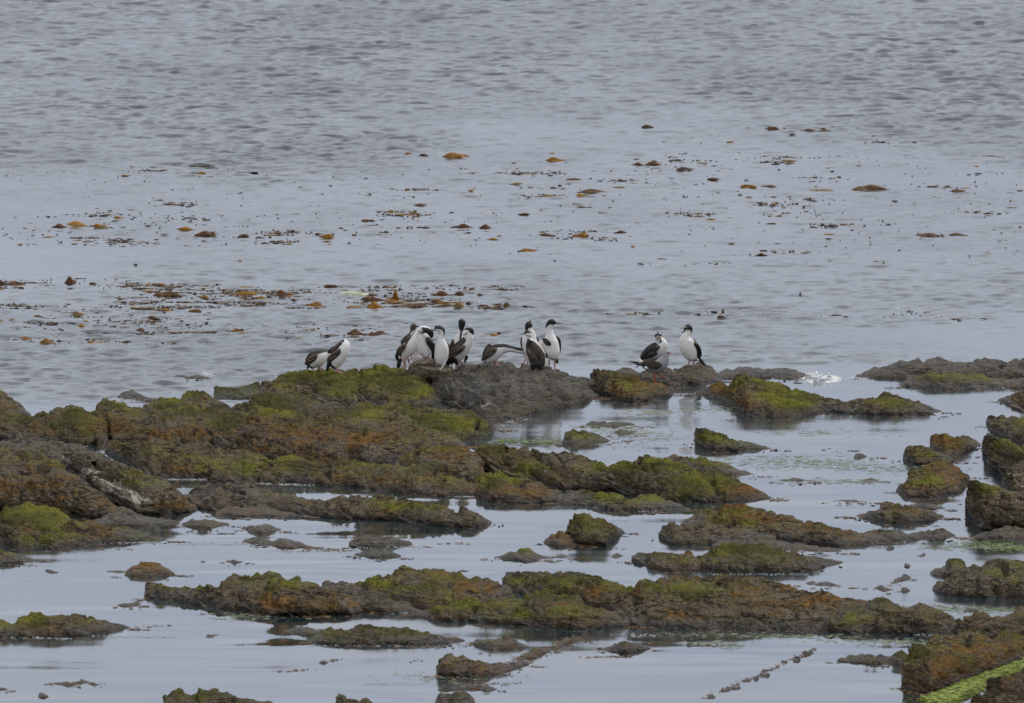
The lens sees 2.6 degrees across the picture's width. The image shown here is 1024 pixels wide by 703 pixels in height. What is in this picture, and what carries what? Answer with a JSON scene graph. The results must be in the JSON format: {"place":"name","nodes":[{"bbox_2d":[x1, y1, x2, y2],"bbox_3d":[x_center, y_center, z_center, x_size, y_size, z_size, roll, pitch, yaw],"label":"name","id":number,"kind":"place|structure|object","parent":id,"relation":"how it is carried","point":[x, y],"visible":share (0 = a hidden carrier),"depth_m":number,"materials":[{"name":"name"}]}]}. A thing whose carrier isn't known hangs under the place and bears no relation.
{"place":"outdoors","nodes":[
{"label":"outdoors","id":0,"kind":"place"},
{"bbox_2d":[11,370,990,646],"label":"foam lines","id":1,"kind":"object","parent":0,"point":[437,546],"visible":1,"depth_m":275.57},
{"bbox_2d":[0,0,1023,702],"bbox_3d":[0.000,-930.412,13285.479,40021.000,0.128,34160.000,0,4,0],"label":"sea","id":2,"kind":"structure","parent":0,"point":[314,100],"depth_m":326.44,"materials":[{"name":"grey liquid"}]},
{"bbox_2d":[0,390,30,414],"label":"rock","id":3,"kind":"object","parent":2,"relation":"in","point":[11,404],"visible":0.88,"depth_m":296.69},
{"bbox_2d":[0,549,32,565],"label":"rock","id":4,"kind":"object","parent":2,"relation":"in","point":[8,558],"visible":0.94,"depth_m":272.62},
{"bbox_2d":[0,407,107,444],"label":"rock outcrop","id":5,"kind":"object","parent":2,"relation":"in","point":[81,425],"visible":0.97,"depth_m":292.14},
{"bbox_2d":[0,437,128,466],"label":"rock","id":6,"kind":"object","parent":2,"relation":"in","point":[51,449],"visible":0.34,"depth_m":288.62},
{"bbox_2d":[0,611,129,637],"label":"rock","id":7,"kind":"object","parent":2,"relation":"in","point":[34,624],"visible":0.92,"depth_m":262.62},
{"bbox_2d":[48,404,85,414],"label":"rock","id":8,"kind":"object","parent":2,"relation":"in","point":[57,410],"visible":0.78,"depth_m":295.86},
{"bbox_2d":[0,445,142,517],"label":"rock outcrop","id":9,"kind":"object","parent":2,"relation":"in","point":[33,475],"visible":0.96,"depth_m":280.82,"materials":[{"name":"stone"}]},
{"bbox_2d":[0,501,166,549],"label":"rock outcrop","id":10,"kind":"object","parent":2,"relation":"in","point":[28,524],"visible":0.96,"depth_m":275.82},
{"bbox_2d":[95,398,147,438],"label":"rock outcrop","id":11,"kind":"object","parent":2,"relation":"in","point":[116,415],"visible":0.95,"depth_m":293.29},
{"bbox_2d":[61,452,197,515],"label":"rock outcrop","id":12,"kind":"object","parent":2,"relation":"in","point":[132,488],"visible":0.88,"depth_m":281.49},
{"bbox_2d":[93,512,179,526],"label":"rock","id":13,"kind":"object","parent":2,"relation":"in","point":[118,518],"visible":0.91,"depth_m":278.45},
{"bbox_2d":[117,389,156,400],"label":"rock","id":14,"kind":"object","parent":2,"relation":"in","point":[132,393],"visible":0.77,"depth_m":299.12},
{"bbox_2d":[124,561,174,576],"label":"rock","id":15,"kind":"object","parent":2,"relation":"in","point":[146,569],"visible":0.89,"depth_m":270.89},
{"bbox_2d":[143,397,186,409],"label":"rock","id":16,"kind":"object","parent":2,"relation":"in","point":[163,403],"visible":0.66,"depth_m":296.70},
{"bbox_2d":[104,437,271,482],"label":"rock outcrop","id":17,"kind":"object","parent":2,"relation":"in","point":[152,456],"visible":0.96,"depth_m":286.49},
{"bbox_2d":[181,390,225,407],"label":"rock","id":18,"kind":"object","parent":2,"relation":"in","point":[200,399],"visible":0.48,"depth_m":297.85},
{"bbox_2d":[112,401,295,459],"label":"rock outcrop","id":19,"kind":"object","parent":2,"relation":"in","point":[220,426],"visible":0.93,"depth_m":291.55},
{"bbox_2d":[181,519,228,528],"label":"rock","id":20,"kind":"object","parent":2,"relation":"in","point":[203,524],"visible":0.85,"depth_m":278.15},
{"bbox_2d":[144,571,287,613],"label":"rock outcrop","id":21,"kind":"object","parent":2,"relation":"in","point":[244,593],"visible":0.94,"depth_m":266.96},
{"bbox_2d":[162,687,272,702],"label":"rock","id":22,"kind":"object","parent":2,"relation":"in","point":[212,695],"visible":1,"depth_m":251.62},
{"bbox_2d":[213,381,259,399],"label":"rock","id":23,"kind":"object","parent":2,"relation":"in","point":[243,392],"visible":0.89,"depth_m":299.44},
{"bbox_2d":[183,481,305,512],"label":"rock","id":24,"kind":"object","parent":2,"relation":"in","point":[218,496],"visible":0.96,"depth_m":281.08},
{"bbox_2d":[215,505,299,516],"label":"rock","id":25,"kind":"object","parent":2,"relation":"in","point":[257,511],"visible":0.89,"depth_m":279.89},
{"bbox_2d":[243,537,272,544],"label":"rock","id":26,"kind":"object","parent":2,"relation":"in","point":[258,541],"visible":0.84,"depth_m":275.53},
{"bbox_2d":[241,524,280,532],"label":"rock","id":27,"kind":"object","parent":2,"relation":"in","point":[265,528],"visible":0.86,"depth_m":277.41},
{"bbox_2d":[248,391,321,412],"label":"rock","id":28,"kind":"object","parent":2,"relation":"on","point":[268,399],"visible":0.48,"depth_m":296.95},
{"bbox_2d":[270,538,323,548],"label":"rock","id":29,"kind":"object","parent":2,"relation":"in","point":[285,543],"visible":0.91,"depth_m":275.02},
{"bbox_2d":[283,627,320,635],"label":"rock","id":30,"kind":"object","parent":2,"relation":"in","point":[307,631],"visible":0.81,"depth_m":262.64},
{"bbox_2d":[259,368,358,404],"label":"rock outcrop","id":31,"kind":"object","parent":2,"relation":"in","point":[328,385],"visible":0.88,"depth_m":299.53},
{"bbox_2d":[305,350,329,370],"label":"cormorant","id":32,"kind":"object","parent":31,"relation":"on","point":[316,359],"visible":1,"depth_m":301.05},
{"bbox_2d":[326,339,349,372],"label":"cormorant","id":33,"kind":"object","parent":31,"relation":"on","point":[338,355],"visible":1,"depth_m":300.56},
{"bbox_2d":[261,575,365,616],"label":"rock outcrop","id":34,"kind":"object","parent":2,"relation":"in","point":[295,596],"visible":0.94,"depth_m":265.38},
{"bbox_2d":[240,401,466,463],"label":"rock outcrop","id":35,"kind":"object","parent":2,"relation":"in","point":[331,432],"visible":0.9,"depth_m":289.70,"materials":[{"name":"stone"}]},
{"bbox_2d":[335,694,372,702],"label":"rock","id":36,"kind":"object","parent":2,"relation":"in","point":[341,698],"visible":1,"depth_m":252.09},
{"bbox_2d":[259,454,475,496],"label":"rock outcrop","id":37,"kind":"object","parent":2,"relation":"in","point":[384,477],"visible":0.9,"depth_m":284.61,"materials":[{"name":"stone"}]},
{"bbox_2d":[322,580,423,612],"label":"rock","id":38,"kind":"object","parent":2,"relation":"in","point":[374,601],"visible":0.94,"depth_m":266.04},
{"bbox_2d":[354,548,401,557],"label":"rock","id":39,"kind":"object","parent":2,"relation":"in","point":[378,553],"visible":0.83,"depth_m":273.62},
{"bbox_2d":[348,534,412,547],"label":"rock","id":40,"kind":"object","parent":2,"relation":"in","point":[371,541],"visible":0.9,"depth_m":275.15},
{"bbox_2d":[309,624,464,645],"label":"rock outcrop","id":41,"kind":"object","parent":2,"relation":"in","point":[364,635],"visible":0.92,"depth_m":261.40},
{"bbox_2d":[293,493,491,527],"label":"rock","id":42,"kind":"object","parent":2,"relation":"in","point":[379,506],"visible":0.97,"depth_m":279.22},
{"bbox_2d":[352,364,441,406],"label":"rock outcrop","id":43,"kind":"object","parent":2,"relation":"in","point":[381,384],"visible":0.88,"depth_m":298.73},
{"bbox_2d":[395,326,431,369],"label":"cormorant","id":44,"kind":"object","parent":43,"relation":"on","point":[406,349],"visible":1,"depth_m":301.29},
{"bbox_2d":[349,400,495,441],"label":"rock outcrop","id":45,"kind":"object","parent":2,"relation":"in","point":[464,425],"visible":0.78,"depth_m":292.98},
{"bbox_2d":[407,358,453,383],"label":"rock","id":46,"kind":"object","parent":2,"relation":"in","point":[430,371],"visible":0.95,"depth_m":300.33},
{"bbox_2d":[415,327,435,363],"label":"cormorant","id":47,"kind":"object","parent":46,"relation":"on","point":[425,345],"visible":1,"depth_m":300.63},
{"bbox_2d":[432,325,449,365],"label":"cormorant","id":48,"kind":"object","parent":46,"relation":"on","point":[442,351],"visible":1,"depth_m":300.57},
{"bbox_2d":[349,565,512,609],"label":"rock outcrop","id":49,"kind":"object","parent":2,"relation":"in","point":[424,589],"visible":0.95,"depth_m":267.08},
{"bbox_2d":[395,442,484,482],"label":"rock","id":50,"kind":"object","parent":2,"relation":"in","point":[459,461],"visible":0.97,"depth_m":286.48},
{"bbox_2d":[435,691,474,702],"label":"rock","id":51,"kind":"object","parent":2,"relation":"in","point":[461,697],"visible":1,"depth_m":253.34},
{"bbox_2d":[436,653,528,676],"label":"rock","id":52,"kind":"object","parent":2,"relation":"in","point":[450,664],"visible":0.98,"depth_m":257.31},
{"bbox_2d":[470,634,529,649],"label":"rock","id":53,"kind":"object","parent":2,"relation":"in","point":[506,642],"visible":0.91,"depth_m":260.75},
{"bbox_2d":[0,126,1020,344],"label":"floating kelp bits","id":54,"kind":"object","parent":2,"relation":"on","point":[293,292],"visible":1,"depth_m":320.44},
{"bbox_2d":[0,381,1021,697],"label":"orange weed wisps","id":55,"kind":"object","parent":2,"relation":"on","point":[560,549],"visible":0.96,"depth_m":274.38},
{"bbox_2d":[429,361,594,421],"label":"rock outcrop","id":56,"kind":"object","parent":2,"relation":"in","point":[501,391],"visible":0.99,"depth_m":298.19,"materials":[{"name":"stone"}]},
{"bbox_2d":[449,319,465,366],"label":"cormorant","id":57,"kind":"object","parent":56,"relation":"on","point":[459,334],"visible":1,"depth_m":301.08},
{"bbox_2d":[446,327,475,369],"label":"cormorant","id":58,"kind":"object","parent":56,"relation":"on","point":[460,349],"visible":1,"depth_m":301.00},
{"bbox_2d":[481,344,523,365],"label":"cormorant","id":59,"kind":"object","parent":56,"relation":"on","point":[494,353],"visible":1,"depth_m":300.46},
{"bbox_2d":[518,320,538,364],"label":"cormorant","id":60,"kind":"object","parent":56,"relation":"on","point":[528,325],"visible":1,"depth_m":301.22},
{"bbox_2d":[522,330,551,369],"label":"cormorant","id":61,"kind":"object","parent":56,"relation":"on","point":[534,353],"visible":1,"depth_m":300.47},
{"bbox_2d":[538,319,561,369],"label":"cormorant","id":62,"kind":"object","parent":56,"relation":"on","point":[550,343],"visible":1,"depth_m":300.77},
{"bbox_2d":[1,378,1022,689],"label":"rock fragments","id":63,"kind":"object","parent":2,"relation":"on","point":[539,544],"visible":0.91,"depth_m":275.79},
{"bbox_2d":[474,469,562,503],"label":"rock","id":64,"kind":"object","parent":2,"relation":"in","point":[498,485],"visible":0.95,"depth_m":282.57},
{"bbox_2d":[474,443,565,488],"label":"rock","id":65,"kind":"object","parent":2,"relation":"in","point":[521,462],"visible":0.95,"depth_m":286.23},
{"bbox_2d":[415,588,630,629],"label":"rock outcrop","id":66,"kind":"object","parent":2,"relation":"in","point":[545,608],"visible":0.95,"depth_m":264.26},
{"bbox_2d":[494,548,567,561],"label":"rock","id":67,"kind":"object","parent":2,"relation":"in","point":[525,554],"visible":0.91,"depth_m":273.30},
{"bbox_2d":[516,647,550,659],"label":"rock","id":68,"kind":"object","parent":2,"relation":"in","point":[533,653],"visible":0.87,"depth_m":259.55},
{"bbox_2d":[543,531,579,547],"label":"rock","id":69,"kind":"object","parent":2,"relation":"in","point":[559,539],"visible":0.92,"depth_m":275.36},
{"bbox_2d":[502,571,633,610],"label":"rock","id":70,"kind":"object","parent":2,"relation":"in","point":[595,591],"visible":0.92,"depth_m":267.72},
{"bbox_2d":[556,635,582,645],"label":"rock","id":71,"kind":"object","parent":2,"relation":"in","point":[567,640],"visible":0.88,"depth_m":261.43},
{"bbox_2d":[562,429,610,448],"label":"rock","id":72,"kind":"object","parent":2,"relation":"in","point":[574,438],"visible":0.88,"depth_m":291.31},
{"bbox_2d":[564,513,624,546],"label":"rock","id":73,"kind":"object","parent":2,"relation":"in","point":[584,529],"visible":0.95,"depth_m":275.80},
{"bbox_2d":[531,448,662,496],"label":"rock outcrop","id":74,"kind":"object","parent":2,"relation":"in","point":[578,472],"visible":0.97,"depth_m":283.98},
{"bbox_2d":[196,400,1019,688],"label":"algae scum","id":75,"kind":"object","parent":2,"relation":"on","point":[862,480],"visible":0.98,"depth_m":285.23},
{"bbox_2d":[586,421,634,426],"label":"rock","id":76,"kind":"object","parent":2,"relation":"in","point":[609,424],"visible":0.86,"depth_m":294.47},
{"bbox_2d":[555,489,689,510],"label":"rock","id":77,"kind":"object","parent":2,"relation":"in","point":[612,501],"visible":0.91,"depth_m":281.09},
{"bbox_2d":[603,641,650,653],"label":"rock","id":78,"kind":"object","parent":2,"relation":"in","point":[625,647],"visible":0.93,"depth_m":260.25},
{"bbox_2d":[588,368,674,401],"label":"rock","id":79,"kind":"object","parent":2,"relation":"in","point":[615,385],"visible":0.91,"depth_m":299.52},
{"bbox_2d":[631,550,702,570],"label":"rock","id":80,"kind":"object","parent":2,"relation":"in","point":[687,560],"visible":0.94,"depth_m":271.94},
{"bbox_2d":[616,361,723,386],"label":"rock outcrop","id":81,"kind":"object","parent":2,"relation":"in","point":[698,373],"visible":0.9,"depth_m":302.23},
{"bbox_2d":[629,350,671,382],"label":"gull","id":82,"kind":"object","parent":81,"relation":"on","point":[655,365],"visible":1,"depth_m":301.66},
{"bbox_2d":[636,331,667,367],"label":"cormorant","id":83,"kind":"object","parent":81,"relation":"on","point":[655,349],"visible":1,"depth_m":303.08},
{"bbox_2d":[679,324,705,365],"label":"cormorant","id":84,"kind":"object","parent":81,"relation":"on","point":[690,348],"visible":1,"depth_m":303.01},
{"bbox_2d":[629,454,770,502],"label":"rock outcrop","id":85,"kind":"object","parent":2,"relation":"in","point":[679,481],"visible":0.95,"depth_m":282.61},
{"bbox_2d":[668,454,751,474],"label":"rock","id":86,"kind":"object","parent":2,"relation":"in","point":[702,463],"visible":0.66,"depth_m":286.82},
{"bbox_2d":[658,522,776,544],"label":"rock","id":87,"kind":"object","parent":2,"relation":"in","point":[672,533],"visible":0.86,"depth_m":275.95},
{"bbox_2d":[613,573,838,630],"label":"rock outcrop","id":88,"kind":"object","parent":2,"relation":"in","point":[729,601],"visible":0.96,"depth_m":264.45,"materials":[{"name":"stone"}]},
{"bbox_2d":[694,427,770,450],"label":"rock","id":89,"kind":"object","parent":2,"relation":"in","point":[706,438],"visible":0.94,"depth_m":290.58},
{"bbox_2d":[680,502,830,541],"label":"rock outcrop","id":90,"kind":"object","parent":2,"relation":"in","point":[762,520],"visible":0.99,"depth_m":277.49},
{"bbox_2d":[494,423,1023,610],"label":"pool algae","id":91,"kind":"object","parent":2,"relation":"on","point":[976,543],"visible":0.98,"depth_m":275.17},
{"bbox_2d":[695,373,824,418],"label":"rock outcrop","id":92,"kind":"object","parent":2,"relation":"in","point":[755,397],"visible":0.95,"depth_m":297.32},
{"bbox_2d":[719,366,810,378],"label":"rock","id":93,"kind":"object","parent":2,"relation":"in","point":[769,373],"visible":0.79,"depth_m":303.02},
{"bbox_2d":[696,542,842,572],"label":"rock","id":94,"kind":"object","parent":2,"relation":"in","point":[736,557],"visible":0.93,"depth_m":271.76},
{"bbox_2d":[712,535,840,551],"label":"rock","id":95,"kind":"object","parent":2,"relation":"in","point":[753,539],"visible":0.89,"depth_m":274.98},
{"bbox_2d":[749,576,866,609],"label":"rock","id":96,"kind":"object","parent":2,"relation":"in","point":[828,598],"visible":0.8,"depth_m":266.14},
{"bbox_2d":[798,371,842,382],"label":"breaking wave","id":97,"kind":"object","parent":2,"relation":"on","point":[834,378],"visible":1,"depth_m":302.38,"materials":[{"name":"liquid"}]},
{"bbox_2d":[837,650,907,665],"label":"rock","id":98,"kind":"object","parent":2,"relation":"in","point":[898,658],"visible":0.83,"depth_m":258.70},
{"bbox_2d":[804,522,954,546],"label":"rock","id":99,"kind":"object","parent":2,"relation":"in","point":[819,534],"visible":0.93,"depth_m":275.94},
{"bbox_2d":[823,391,941,414],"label":"rock","id":100,"kind":"object","parent":2,"relation":"in","point":[885,403],"visible":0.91,"depth_m":296.73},
{"bbox_2d":[811,597,955,634],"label":"rock","id":101,"kind":"object","parent":2,"relation":"in","point":[882,615],"visible":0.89,"depth_m":263.16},
{"bbox_2d":[856,501,944,523],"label":"rock","id":102,"kind":"object","parent":2,"relation":"in","point":[891,512],"visible":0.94,"depth_m":279.04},
{"bbox_2d":[910,503,944,509],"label":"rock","id":103,"kind":"object","parent":2,"relation":"in","point":[929,506],"visible":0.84,"depth_m":280.89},
{"bbox_2d":[903,445,955,464],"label":"rock","id":104,"kind":"object","parent":2,"relation":"in","point":[919,455],"visible":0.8,"depth_m":288.22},
{"bbox_2d":[896,458,969,497],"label":"rock","id":105,"kind":"object","parent":2,"relation":"in","point":[939,477],"visible":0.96,"depth_m":283.52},
{"bbox_2d":[855,356,1023,378],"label":"rock outcrop","id":106,"kind":"object","parent":2,"relation":"in","point":[987,367],"visible":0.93,"depth_m":303.22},
{"bbox_2d":[930,558,979,577],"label":"rock","id":107,"kind":"object","parent":2,"relation":"in","point":[949,567],"visible":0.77,"depth_m":271.02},
{"bbox_2d":[930,433,980,457],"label":"rock","id":108,"kind":"object","parent":2,"relation":"in","point":[949,445],"visible":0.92,"depth_m":290.02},
{"bbox_2d":[900,370,1023,390],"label":"rock","id":109,"kind":"object","parent":2,"relation":"in","point":[932,379],"visible":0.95,"depth_m":301.27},
{"bbox_2d":[901,628,1023,693],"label":"rock outcrop","id":110,"kind":"object","parent":2,"relation":"in","point":[936,662],"visible":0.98,"depth_m":257.01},
{"bbox_2d":[908,657,1023,702],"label":"bright green algae","id":111,"kind":"object","parent":110,"relation":"on","point":[955,691],"visible":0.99,"depth_m":255.41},
{"bbox_2d":[932,558,1023,598],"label":"rock","id":112,"kind":"object","parent":2,"relation":"in","point":[999,578],"visible":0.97,"depth_m":268.26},
{"bbox_2d":[946,604,1023,638],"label":"rock","id":113,"kind":"object","parent":2,"relation":"in","point":[988,625],"visible":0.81,"depth_m":262.19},
{"bbox_2d":[965,480,1023,529],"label":"boulder","id":114,"kind":"object","parent":2,"relation":"in","point":[990,507],"visible":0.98,"depth_m":277.79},
{"bbox_2d":[970,694,1023,702],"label":"rock","id":115,"kind":"object","parent":2,"relation":"in","point":[985,698],"visible":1,"depth_m":251.41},
{"bbox_2d":[973,525,1023,538],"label":"rock","id":116,"kind":"object","parent":2,"relation":"in","point":[1010,532],"visible":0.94,"depth_m":276.41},
{"bbox_2d":[981,433,1023,475],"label":"rock outcrop","id":117,"kind":"object","parent":2,"relation":"in","point":[1004,454],"visible":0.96,"depth_m":286.78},
{"bbox_2d":[985,667,1023,701],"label":"rock","id":118,"kind":"object","parent":2,"relation":"in","point":[1008,687],"visible":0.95,"depth_m":252.59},
{"bbox_2d":[986,415,1023,442],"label":"rock","id":119,"kind":"object","parent":2,"relation":"in","point":[1011,428],"visible":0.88,"depth_m":292.92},
{"bbox_2d":[998,389,1023,412],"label":"rock","id":120,"kind":"object","parent":2,"relation":"in","point":[1015,400],"visible":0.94,"depth_m":297.84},
{"bbox_2d":[1002,460,1023,491],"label":"boulder","id":121,"kind":"object","parent":2,"relation":"in","point":[1013,478],"visible":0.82,"depth_m":283.66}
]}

